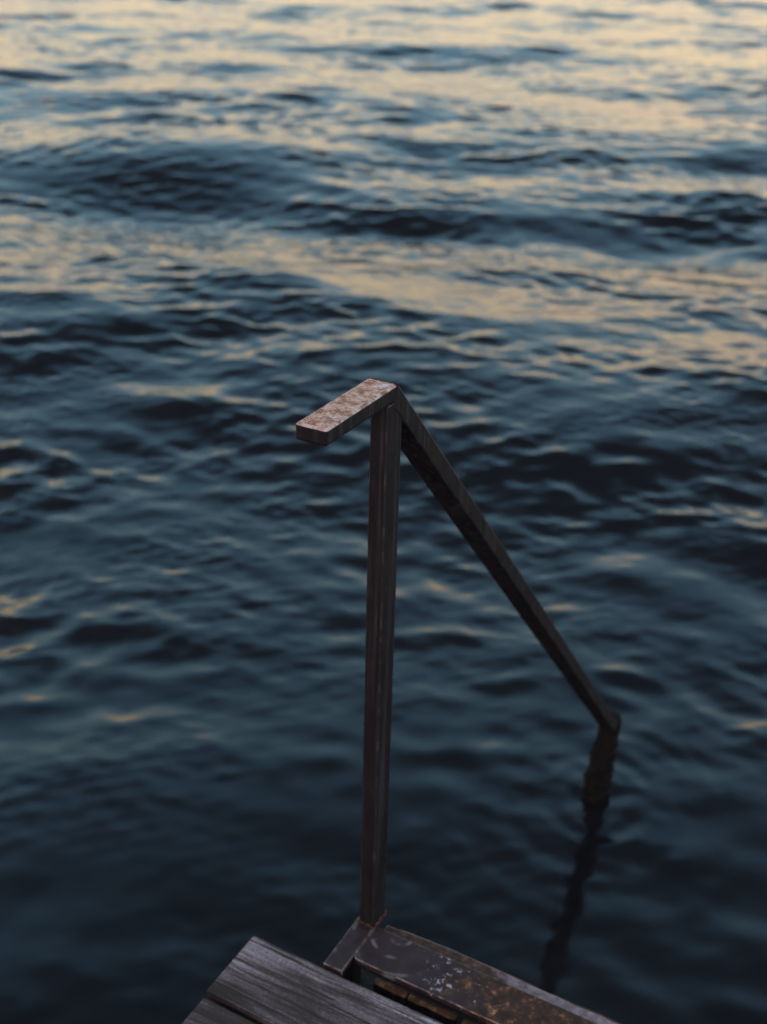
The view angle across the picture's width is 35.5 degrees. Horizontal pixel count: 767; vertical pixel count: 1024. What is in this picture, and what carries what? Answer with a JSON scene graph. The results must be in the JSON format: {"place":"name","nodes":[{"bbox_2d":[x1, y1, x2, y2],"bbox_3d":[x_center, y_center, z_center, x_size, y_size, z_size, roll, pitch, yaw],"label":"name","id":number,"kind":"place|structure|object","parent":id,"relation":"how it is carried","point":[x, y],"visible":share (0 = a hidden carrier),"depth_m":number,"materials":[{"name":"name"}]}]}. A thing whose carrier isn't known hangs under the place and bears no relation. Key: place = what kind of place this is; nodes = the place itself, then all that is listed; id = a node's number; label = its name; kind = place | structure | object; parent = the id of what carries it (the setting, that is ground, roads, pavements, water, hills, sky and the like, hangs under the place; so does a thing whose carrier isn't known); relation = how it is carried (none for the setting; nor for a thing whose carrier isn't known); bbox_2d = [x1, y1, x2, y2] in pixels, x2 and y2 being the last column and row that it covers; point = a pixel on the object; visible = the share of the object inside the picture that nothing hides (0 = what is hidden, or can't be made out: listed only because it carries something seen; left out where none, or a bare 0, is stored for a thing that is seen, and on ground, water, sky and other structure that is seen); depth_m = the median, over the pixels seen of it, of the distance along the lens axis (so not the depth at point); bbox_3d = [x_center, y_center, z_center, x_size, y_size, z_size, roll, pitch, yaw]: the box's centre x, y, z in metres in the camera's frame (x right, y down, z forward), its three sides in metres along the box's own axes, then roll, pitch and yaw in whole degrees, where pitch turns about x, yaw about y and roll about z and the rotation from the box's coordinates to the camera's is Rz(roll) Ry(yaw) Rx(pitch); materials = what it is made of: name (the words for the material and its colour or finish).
{"place":"outdoors","nodes":[
{"label":"outdoors","id":0,"kind":"place"},
{"bbox_2d":[0,0,766,1023],"bbox_3d":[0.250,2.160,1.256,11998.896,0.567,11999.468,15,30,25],"label":"water","id":1,"kind":"structure","parent":0,"point":[516,250],"depth_m":5.62,"materials":[{"name":"blue liquid"}]},
{"bbox_3d":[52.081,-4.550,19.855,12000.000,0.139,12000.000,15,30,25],"label":"seabed","id":2,"kind":"structure","parent":0,"visible":0},
{"bbox_2d":[182,936,442,1023],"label":"wooden dock","id":3,"kind":"object","parent":2,"relation":"on","point":[258,981],"visible":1,"depth_m":2.07,"materials":[{"name":"grey wood"}]},
{"bbox_2d":[296,378,621,1023],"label":"bathing stairs","id":4,"kind":"structure","parent":3,"relation":"attached to","point":[436,982],"depth_m":2.09,"materials":[{"name":"brown paint"}]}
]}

